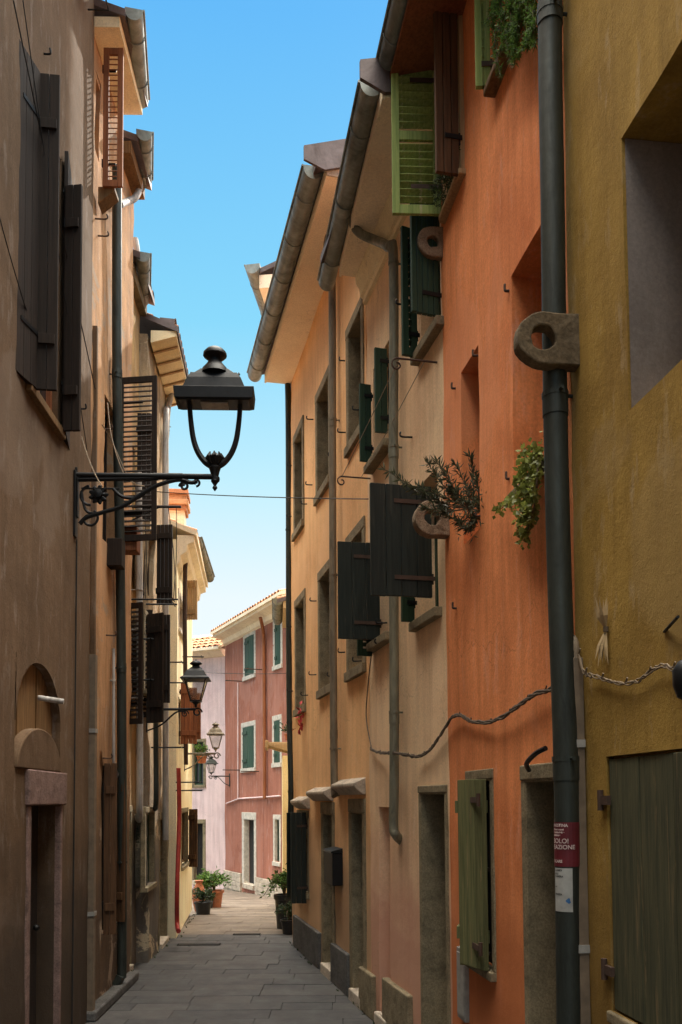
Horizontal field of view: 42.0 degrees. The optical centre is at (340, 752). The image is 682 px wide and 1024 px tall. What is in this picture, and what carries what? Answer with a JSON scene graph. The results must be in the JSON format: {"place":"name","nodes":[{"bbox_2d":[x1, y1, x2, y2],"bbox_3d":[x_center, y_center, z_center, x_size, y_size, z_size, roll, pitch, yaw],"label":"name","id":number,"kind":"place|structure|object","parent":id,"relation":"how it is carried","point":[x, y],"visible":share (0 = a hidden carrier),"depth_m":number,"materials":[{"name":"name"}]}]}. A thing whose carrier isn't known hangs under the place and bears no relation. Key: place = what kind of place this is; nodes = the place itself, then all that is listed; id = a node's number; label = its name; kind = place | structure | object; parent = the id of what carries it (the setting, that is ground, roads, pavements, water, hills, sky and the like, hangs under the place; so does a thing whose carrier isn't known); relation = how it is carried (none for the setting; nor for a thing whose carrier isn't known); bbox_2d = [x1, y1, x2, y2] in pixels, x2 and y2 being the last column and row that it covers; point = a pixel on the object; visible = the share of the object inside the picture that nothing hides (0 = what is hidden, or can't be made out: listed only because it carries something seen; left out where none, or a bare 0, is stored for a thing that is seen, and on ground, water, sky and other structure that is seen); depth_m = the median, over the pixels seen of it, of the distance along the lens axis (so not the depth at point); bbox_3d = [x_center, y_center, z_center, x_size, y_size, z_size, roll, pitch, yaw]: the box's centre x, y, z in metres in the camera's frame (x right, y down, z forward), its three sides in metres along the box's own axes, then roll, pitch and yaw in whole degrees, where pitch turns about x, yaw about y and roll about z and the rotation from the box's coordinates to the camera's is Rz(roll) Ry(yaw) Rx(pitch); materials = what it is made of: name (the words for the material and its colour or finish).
{"place":"outdoors","nodes":[
{"label":"outdoors","id":0,"kind":"place"},
{"bbox_2d":[85,934,373,1023],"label":"paving","id":1,"kind":"structure","parent":0,"point":[257,979],"depth_m":9.86,"materials":[{"name":"stone"}]},
{"bbox_2d":[86,0,156,1021],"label":"house","id":2,"kind":"structure","parent":1,"relation":"on","point":[123,176],"depth_m":9.52,"materials":[{"name":"beige paint"}]},
{"bbox_2d":[98,48,123,213],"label":"window","id":3,"kind":"structure","parent":2,"relation":"in","point":[107,194],"depth_m":9.04,"materials":[{"name":"brown wood"}]},
{"bbox_2d":[101,763,125,934],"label":"window","id":4,"kind":"structure","parent":2,"relation":"in","point":[113,881],"depth_m":9.13,"materials":[{"name":"brown wood"}]},
{"bbox_2d":[102,402,144,486],"bbox_3d":[-2.273,-3.215,9.274,0.356,0.909,0.432,0,-3,0],"label":"lamp cable","id":5,"kind":"object","parent":2,"relation":"attached to","point":[115,448],"visible":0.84,"depth_m":9.20,"materials":[{"name":"grey rubber"}]},
{"bbox_2d":[102,375,156,554],"bbox_3d":[-2.346,-3.208,9.710,0.616,1.989,0.748,0,-3,-1],"label":"window","id":6,"kind":"structure","parent":2,"relation":"in","point":[133,537],"depth_m":9.85,"materials":[{"name":"brown wood"}]},
{"bbox_2d":[177,943,220,945],"bbox_3d":[-2.059,2.785,12.870,0.624,0.010,0.124,0,-3,0],"label":"drain cover","id":7,"kind":"object","parent":1,"relation":"on","point":[179,944],"visible":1,"depth_m":12.85,"materials":[{"name":"black metal"}]},
{"bbox_2d":[233,933,260,934],"bbox_3d":[-1.466,2.830,13.814,0.424,0.010,0.124,0,-3,0],"label":"drain cover","id":8,"kind":"object","parent":1,"relation":"on","point":[246,933],"visible":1,"depth_m":13.80,"materials":[{"name":"black metal"}]},
{"bbox_2d":[247,139,370,1009],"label":"house","id":9,"kind":"structure","parent":1,"relation":"on","point":[309,350],"depth_m":10.76,"materials":[{"name":"orange paint"}]},
{"bbox_2d":[286,810,308,903],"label":"window","id":10,"kind":"structure","parent":9,"relation":"in","point":[297,824],"depth_m":11.80,"materials":[{"name":"brown wood"}]},
{"bbox_2d":[292,701,303,734],"bbox_3d":[-0.567,-0.472,12.155,0.164,0.479,0.208,1,-3,-24],"label":"hanging ornament","id":11,"kind":"object","parent":9,"relation":"attached to","point":[300,721],"visible":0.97,"depth_m":12.16,"materials":[{"name":"red fabric"}]},
{"bbox_2d":[291,415,304,541],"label":"window","id":12,"kind":"structure","parent":9,"relation":"in","point":[298,438],"depth_m":12.98,"materials":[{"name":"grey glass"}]},
{"bbox_2d":[293,588,305,716],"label":"window","id":13,"kind":"structure","parent":9,"relation":"in","point":[300,602],"depth_m":12.80,"materials":[{"name":"grey glass"}]},
{"bbox_2d":[313,365,328,506],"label":"window","id":14,"kind":"structure","parent":9,"relation":"in","point":[322,394],"depth_m":11.34,"materials":[{"name":"grey glass"}]},
{"bbox_2d":[316,559,329,698],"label":"window","id":15,"kind":"structure","parent":9,"relation":"in","point":[323,575],"depth_m":11.11,"materials":[{"name":"grey glass"}]},
{"bbox_2d":[320,802,335,980],"bbox_3d":[-0.032,1.636,10.614,0.348,2.083,0.753,0,-3,-13],"label":"door","id":16,"kind":"structure","parent":9,"relation":"in","point":[327,809],"depth_m":10.82,"materials":[{"name":"grey stone"}]},
{"bbox_2d":[344,297,363,458],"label":"window","id":17,"kind":"structure","parent":9,"relation":"in","point":[354,332],"depth_m":9.64,"materials":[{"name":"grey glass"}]},
{"bbox_2d":[344,515,365,681],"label":"window","id":18,"kind":"structure","parent":9,"relation":"in","point":[354,670],"depth_m":9.39,"materials":[{"name":"grey stone"}]},
{"bbox_2d":[348,799,366,1009],"bbox_3d":[0.294,1.540,9.175,0.348,2.120,0.712,0,-3,-13],"label":"door","id":19,"kind":"structure","parent":9,"relation":"in","point":[356,807],"depth_m":9.37,"materials":[{"name":"grey stone"}]},
{"bbox_2d":[513,0,681,1023],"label":"house","id":20,"kind":"structure","parent":1,"relation":"on","point":[614,335],"depth_m":3.72,"materials":[{"name":"yellow paint"}]},
{"bbox_2d":[595,597,607,663],"bbox_3d":[1.135,-0.529,3.845,0.049,0.320,0.076,0,-3,-7],"label":"dried palm bundle","id":21,"kind":"object","parent":20,"relation":"attached to","point":[602,616],"visible":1,"depth_m":3.84,"materials":[{"name":"beige plant"}]},
{"bbox_2d":[578,648,675,685],"bbox_3d":[1.181,-0.377,3.511,0.023,0.265,1.206,0,-3,-7],"label":"cable bundle","id":22,"kind":"object","parent":20,"relation":"attached to","point":[651,670],"visible":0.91,"depth_m":3.63,"materials":[{"name":"grey rubber"}]},
{"bbox_2d":[625,138,681,407],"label":"window","id":23,"kind":"structure","parent":20,"relation":"in","point":[653,168],"depth_m":3.71,"materials":[{"name":"grey concrete"}]},
{"bbox_2d":[663,615,679,632],"bbox_3d":[1.218,-0.472,3.275,0.012,0.030,0.186,-1,-3,5],"label":"iron rod","id":24,"kind":"object","parent":20,"relation":"attached to","point":[675,619],"visible":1,"depth_m":3.26,"materials":[{"name":"black metal"}]},
{"bbox_2d":[672,660,681,699],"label":"wall lantern","id":25,"kind":"object","parent":20,"relation":"attached to","point":[677,678],"depth_m":2.95,"materials":[{"name":"black metal"}]},
{"bbox_2d":[178,888,282,934],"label":"paving","id":26,"kind":"structure","parent":0,"point":[239,912],"depth_m":16.28,"materials":[{"name":"stone"}]},
{"bbox_2d":[192,880,205,911],"bbox_3d":[-2.844,2.877,17.775,0.280,0.620,0.280,0,-3,0],"label":"terracotta jar","id":27,"kind":"object","parent":26,"relation":"on","point":[198,884],"visible":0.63,"depth_m":17.71,"materials":[{"name":"orange ceramic"}]},
{"bbox_2d":[192,885,215,914],"bbox_3d":[-2.645,2.838,17.055,0.631,0.556,0.519,0,-3,0],"label":"potted plant","id":28,"kind":"object","parent":26,"relation":"on","point":[202,907],"visible":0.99,"depth_m":16.98,"materials":[{"name":"green plant"}]},
{"bbox_2d":[194,870,219,907],"bbox_3d":[-2.817,2.861,18.653,0.554,0.827,0.586,0,-3,0],"label":"potted plant","id":29,"kind":"object","parent":26,"relation":"on","point":[209,884],"visible":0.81,"depth_m":18.60,"materials":[{"name":"green plant"}]},
{"bbox_2d":[195,866,231,907],"bbox_3d":[-2.704,2.837,18.886,0.831,0.917,0.802,0,-3,0],"label":"potted plant","id":30,"kind":"object","parent":26,"relation":"on","point":[221,879],"visible":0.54,"depth_m":18.77,"materials":[{"name":"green plant"}]},
{"bbox_2d":[131,888,374,1023],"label":"weeds","id":31,"kind":"object","parent":26,"relation":"on","point":[289,942],"visible":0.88,"depth_m":12.15,"materials":[{"name":"green plant"}]},
{"bbox_2d":[244,261,275,315],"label":"house","id":32,"kind":"structure","parent":26,"relation":"on","point":[259,276],"depth_m":14.44,"materials":[{"name":"beige paint"}]},
{"bbox_2d":[260,863,291,928],"bbox_3d":[-0.985,2.331,14.508,0.727,1.077,0.718,-1,-3,12],"label":"potted plant","id":33,"kind":"object","parent":26,"relation":"on","point":[280,880],"visible":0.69,"depth_m":14.38,"materials":[{"name":"green plant"}]},
{"bbox_2d":[274,901,292,934],"bbox_3d":[-0.787,2.561,13.882,0.450,0.550,0.480,1,-4,-31],"label":"potted plant","id":34,"kind":"object","parent":26,"relation":"on","point":[286,923],"visible":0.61,"depth_m":13.81,"materials":[{"name":"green plant"}]},
{"bbox_2d":[103,0,387,635],"label":"sky","id":35,"kind":"structure","parent":0,"point":[239,89],"materials":[{"name":"blue"}]},
{"bbox_3d":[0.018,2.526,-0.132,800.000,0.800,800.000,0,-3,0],"label":"ground","id":36,"kind":"structure","parent":0,"visible":0},
{"bbox_2d":[0,0,108,1023],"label":"house","id":37,"kind":"structure","parent":36,"relation":"on","point":[45,384],"depth_m":7.09,"materials":[{"name":"brown paint"}]},
{"bbox_2d":[0,219,26,310],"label":"overhead wire","id":38,"kind":"object","parent":37,"relation":"attached to","point":[12,264],"visible":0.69,"depth_m":6.29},
{"bbox_2d":[24,769,66,1023],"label":"door","id":39,"kind":"structure","parent":37,"relation":"in","point":[41,787],"depth_m":7.37,"materials":[{"name":"brown stone"}]},
{"bbox_2d":[15,39,82,449],"bbox_3d":[-2.345,-3.968,7.216,0.308,2.549,1.600,0,-3,-2],"label":"window","id":40,"kind":"structure","parent":37,"relation":"in","point":[36,361],"depth_m":6.81,"materials":[{"name":"brown wood"}]},
{"bbox_2d":[13,0,95,388],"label":"overhead wire","id":41,"kind":"object","parent":37,"relation":"attached to","point":[41,138],"visible":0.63,"depth_m":6.65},
{"bbox_2d":[22,0,86,449],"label":"overhead wire","id":42,"kind":"object","parent":37,"relation":"attached to","point":[44,153],"visible":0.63,"depth_m":6.70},
{"bbox_2d":[81,437,101,485],"bbox_3d":[-2.247,-2.623,7.995,0.371,0.556,0.009,-3,-4,44],"label":"lamp cable","id":43,"kind":"object","parent":37,"relation":"attached to","point":[90,462],"visible":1,"depth_m":8.01,"materials":[{"name":"grey rubber"}]},
{"bbox_2d":[73,345,254,538],"bbox_3d":[-1.619,-2.848,8.129,1.651,1.789,0.269,0,-3,-2],"label":"street lamp","id":44,"kind":"object","parent":37,"relation":"attached to","point":[213,383],"visible":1,"depth_m":8.08,"materials":[{"name":"black metal"}]},
{"bbox_2d":[129,237,180,970],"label":"house","id":45,"kind":"structure","parent":36,"relation":"on","point":[143,295],"depth_m":11.17,"materials":[{"name":"brown paint"}]},
{"bbox_2d":[129,806,133,970],"bbox_3d":[-2.680,1.709,10.892,0.198,2.104,0.538,0,-3,-2],"label":"door","id":46,"kind":"structure","parent":45,"relation":"in","point":[131,807],"depth_m":11.12,"materials":[{"name":"black metal"}]},
{"bbox_2d":[129,602,152,723],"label":"window","id":47,"kind":"structure","parent":45,"relation":"in","point":[140,605],"depth_m":10.77,"materials":[{"name":"brown wood"}]},
{"bbox_2d":[136,413,151,518],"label":"window","id":48,"kind":"structure","parent":45,"relation":"in","point":[138,418],"depth_m":11.55,"materials":[{"name":"brown wood"}]},
{"bbox_2d":[146,659,210,732],"bbox_3d":[-2.103,-0.731,11.470,0.819,0.952,0.368,0,-3,-4],"label":"street lamp","id":49,"kind":"object","parent":45,"relation":"attached to","point":[195,678],"visible":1,"depth_m":11.40,"materials":[{"name":"black metal"}]},
{"bbox_2d":[132,313,188,962],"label":"house","id":50,"kind":"structure","parent":36,"relation":"on","point":[161,354],"depth_m":12.03,"materials":[{"name":"beige paint"}]},
{"bbox_2d":[135,806,156,892],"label":"window","id":51,"kind":"structure","parent":50,"relation":"in","point":[151,816],"depth_m":11.36,"materials":[{"name":"green paint"}]},
{"bbox_2d":[132,608,169,722],"bbox_3d":[-2.463,-1.118,11.581,0.409,1.540,0.948,0,-3,-4],"label":"window","id":52,"kind":"structure","parent":50,"relation":"in","point":[157,692],"depth_m":11.19,"materials":[{"name":"brown wood"}]},
{"bbox_2d":[135,524,172,602],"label":"window","id":53,"kind":"structure","parent":50,"relation":"in","point":[164,590],"depth_m":12.13,"materials":[{"name":"brown wood"}]},
{"bbox_2d":[158,812,169,948],"bbox_3d":[-2.655,1.873,12.977,0.198,1.994,0.920,0,-3,-4],"label":"door","id":54,"kind":"structure","parent":50,"relation":"in","point":[163,939],"depth_m":13.33,"materials":[{"name":"grey stone"}]},
{"bbox_2d":[167,489,214,937],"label":"house","id":55,"kind":"structure","parent":36,"relation":"on","point":[195,575],"depth_m":14.30,"materials":[{"name":"yellow paint"}]},
{"bbox_2d":[178,580,196,640],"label":"window","id":56,"kind":"structure","parent":55,"relation":"in","point":[191,584],"depth_m":15.11,"materials":[{"name":"brown wood"}]},
{"bbox_2d":[178,683,200,744],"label":"window","id":57,"kind":"structure","parent":55,"relation":"in","point":[190,731],"depth_m":14.01,"materials":[{"name":"brown wood"}]},
{"bbox_2d":[181,807,197,870],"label":"window","id":58,"kind":"structure","parent":55,"relation":"in","point":[192,817],"depth_m":15.75,"materials":[{"name":"brown wood"}]},
{"bbox_2d":[193,741,209,762],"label":"potted plant","id":59,"kind":"object","parent":55,"relation":"attached to","point":[201,749],"visible":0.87,"depth_m":16.86,"materials":[{"name":"green plant"}]},
{"bbox_2d":[184,722,224,770],"bbox_3d":[-2.328,-0.097,15.094,0.686,0.840,0.298,0,-3,-6],"label":"street lamp","id":60,"kind":"object","parent":55,"relation":"attached to","point":[215,733],"visible":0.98,"depth_m":15.05,"materials":[{"name":"brown metal"}]},
{"bbox_2d":[192,634,224,888],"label":"house","id":61,"kind":"structure","parent":36,"relation":"on","point":[208,801],"depth_m":26.44,"materials":[{"name":"pink paint"}]},
{"bbox_2d":[192,738,205,787],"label":"window","id":62,"kind":"structure","parent":61,"relation":"in","point":[198,770],"depth_m":26.71,"materials":[{"name":"green paint"}]},
{"bbox_2d":[192,819,205,884],"bbox_3d":[-4.231,2.984,26.585,0.548,1.951,0.248,-2,-3,27],"label":"door","id":63,"kind":"structure","parent":61,"relation":"in","point":[198,870],"depth_m":26.63,"materials":[{"name":"white wood"}]},
{"bbox_2d":[210,589,286,896],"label":"house","id":64,"kind":"structure","parent":36,"relation":"on","point":[252,638],"depth_m":23.68,"materials":[{"name":"pink paint"}]},
{"bbox_2d":[204,756,229,786],"bbox_3d":[-3.534,0.540,25.463,0.720,0.888,0.328,1,-3,-25],"label":"street lamp","id":65,"kind":"object","parent":64,"relation":"attached to","point":[211,763],"visible":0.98,"depth_m":25.33,"materials":[{"name":"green metal"}]},
{"bbox_2d":[205,672,285,673],"bbox_3d":[-2.083,-1.765,19.630,0.013,0.532,4.263,-2,-3,23],"label":"overhead wire","id":66,"kind":"object","parent":64,"relation":"attached to","point":[244,673],"visible":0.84,"depth_m":19.28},
{"bbox_2d":[240,720,255,772],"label":"window","id":67,"kind":"structure","parent":64,"relation":"in","point":[248,729],"depth_m":24.07,"materials":[{"name":"green paint"}]},
{"bbox_2d":[242,630,255,681],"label":"window","id":68,"kind":"structure","parent":64,"relation":"in","point":[249,640],"depth_m":24.13,"materials":[{"name":"green paint"}]},
{"bbox_2d":[242,812,255,890],"bbox_3d":[-2.414,2.659,24.009,0.248,2.065,1.158,1,-3,-25],"label":"door","id":69,"kind":"structure","parent":64,"relation":"in","point":[246,816],"depth_m":24.32,"materials":[{"name":"white stone"}]},
{"bbox_2d":[271,714,281,767],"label":"window","id":70,"kind":"structure","parent":64,"relation":"in","point":[276,735],"depth_m":22.17,"materials":[{"name":"green paint"}]},
{"bbox_2d":[272,815,280,866],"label":"window","id":71,"kind":"structure","parent":64,"relation":"in","point":[276,818],"depth_m":22.22,"materials":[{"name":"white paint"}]},
{"bbox_2d":[272,622,282,670],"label":"window","id":72,"kind":"structure","parent":64,"relation":"in","point":[277,629],"depth_m":22.21,"materials":[{"name":"green paint"}]},
{"bbox_2d":[265,595,287,892],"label":"house","id":73,"kind":"structure","parent":36,"relation":"on","point":[278,610],"depth_m":17.42,"materials":[{"name":"yellow paint"}]},
{"bbox_2d":[279,722,286,739],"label":"potted plant","id":74,"kind":"object","parent":73,"relation":"attached to","point":[285,730],"visible":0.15,"depth_m":17.59,"materials":[{"name":"green plant"}]},
{"bbox_2d":[317,57,452,1023],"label":"house","id":75,"kind":"structure","parent":36,"relation":"on","point":[391,575],"depth_m":7.40,"materials":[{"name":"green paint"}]},
{"bbox_2d":[157,491,368,499],"bbox_3d":[-1.148,-3.026,10.425,0.011,1.277,4.369,2,-4,-40],"label":"overhead wire","id":76,"kind":"object","parent":75,"relation":"attached to","point":[269,497],"visible":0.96,"depth_m":9.97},
{"bbox_2d":[337,541,388,655],"bbox_3d":[0.277,-1.472,8.244,0.626,1.069,0.752,0,-3,-13],"label":"window","id":77,"kind":"structure","parent":75,"relation":"in","point":[358,611],"depth_m":8.20,"materials":[{"name":"green paint"}]},
{"bbox_2d":[366,656,371,747],"bbox_3d":[0.274,-0.491,8.661,0.022,0.950,0.253,0,-3,-10],"label":"hanging cable","id":78,"kind":"object","parent":75,"relation":"hanging from","point":[366,701],"visible":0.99,"depth_m":8.69,"materials":[{"name":"black rubber"}]},
{"bbox_2d":[359,347,388,474],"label":"window","id":79,"kind":"structure","parent":75,"relation":"in","point":[381,361],"depth_m":8.15,"materials":[{"name":"green paint"}]},
{"bbox_2d":[369,483,441,631],"bbox_3d":[0.525,-1.585,6.950,0.711,1.169,0.665,0,-3,-13],"label":"window","id":80,"kind":"structure","parent":75,"relation":"in","point":[400,557],"depth_m":6.72,"materials":[{"name":"green paint"}]},
{"bbox_2d":[400,203,443,365],"bbox_3d":[0.672,-3.810,6.950,0.446,1.297,0.652,0,-3,-13],"label":"window","id":81,"kind":"structure","parent":75,"relation":"in","point":[420,275],"depth_m":6.66,"materials":[{"name":"green paint"}]},
{"bbox_2d":[418,784,450,1023],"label":"door","id":82,"kind":"structure","parent":75,"relation":"in","point":[435,982],"depth_m":7.06,"materials":[{"name":"grey wood"}]},
{"bbox_2d":[376,0,579,1023],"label":"house","id":83,"kind":"structure","parent":36,"relation":"on","point":[499,237],"depth_m":5.33,"materials":[{"name":"orange paint"}]},
{"bbox_2d":[391,11,465,223],"bbox_3d":[0.676,-4.794,6.349,0.537,1.735,0.564,0,-3,-8],"label":"window","id":84,"kind":"structure","parent":83,"relation":"in","point":[431,100],"depth_m":6.53,"materials":[{"name":"green paint"}]},
{"bbox_2d":[428,147,460,208],"bbox_3d":[0.735,-4.070,6.308,0.195,0.249,0.526,0,-3,-8],"label":"window plant","id":85,"kind":"object","parent":84,"relation":"on","point":[446,178],"depth_m":6.33,"materials":[{"name":"green plant"}]},
{"bbox_2d":[378,448,486,543],"bbox_3d":[0.637,-1.670,5.791,0.768,0.696,0.530,0,-3,-8],"label":"olive plant","id":86,"kind":"object","parent":83,"relation":"attached to","point":[460,501],"visible":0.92,"depth_m":5.84,"materials":[{"name":"green plant"}]},
{"bbox_2d":[370,685,550,757],"bbox_3d":[0.701,-0.121,6.495,0.113,0.269,4.245,0,-3,-11],"label":"cable bundle","id":87,"kind":"object","parent":83,"relation":"attached to","point":[546,690],"visible":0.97,"depth_m":5.74,"materials":[{"name":"grey rubber"}]},
{"bbox_2d":[455,768,496,981],"bbox_3d":[0.892,0.760,5.692,0.251,1.297,0.579,0,-3,-8],"label":"window","id":88,"kind":"structure","parent":83,"relation":"in","point":[476,928],"depth_m":5.55,"materials":[{"name":"green wood"}]},
{"bbox_2d":[474,0,529,97],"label":"window","id":89,"kind":"structure","parent":83,"relation":"in","point":[485,80],"depth_m":5.44,"materials":[{"name":"green paint"}]},
{"bbox_2d":[481,0,537,82],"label":"trailing plant","id":90,"kind":"object","parent":83,"relation":"attached to","point":[510,29],"visible":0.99,"depth_m":4.77,"materials":[{"name":"green plant"}]},
{"bbox_2d":[491,431,543,549],"bbox_3d":[0.965,-1.362,4.817,0.222,0.598,0.840,0,-3,-8],"label":"ivy plant","id":91,"kind":"object","parent":83,"relation":"hanging from","point":[529,481],"visible":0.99,"depth_m":4.61,"materials":[{"name":"green plant"}]},
{"bbox_2d":[519,762,555,1023],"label":"door","id":92,"kind":"structure","parent":83,"relation":"in","point":[537,785],"depth_m":4.84,"materials":[{"name":"grey stone"}]},
{"bbox_2d":[555,868,572,911],"bbox_3d":[1.015,0.628,4.054,0.087,0.198,0.021,-3,-4,37],"label":"notice","id":93,"kind":"object","parent":83,"relation":"attached to","point":[564,889],"visible":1,"depth_m":4.04,"materials":[{"name":"white paper"}]},
{"bbox_2d":[554,822,579,866],"bbox_3d":[1.032,0.422,4.067,0.118,0.202,0.051,-2,-3,22],"label":"poster","id":94,"kind":"object","parent":83,"relation":"attached to","point":[566,844],"visible":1,"depth_m":4.05,"materials":[{"name":"red paper"}]}
]}

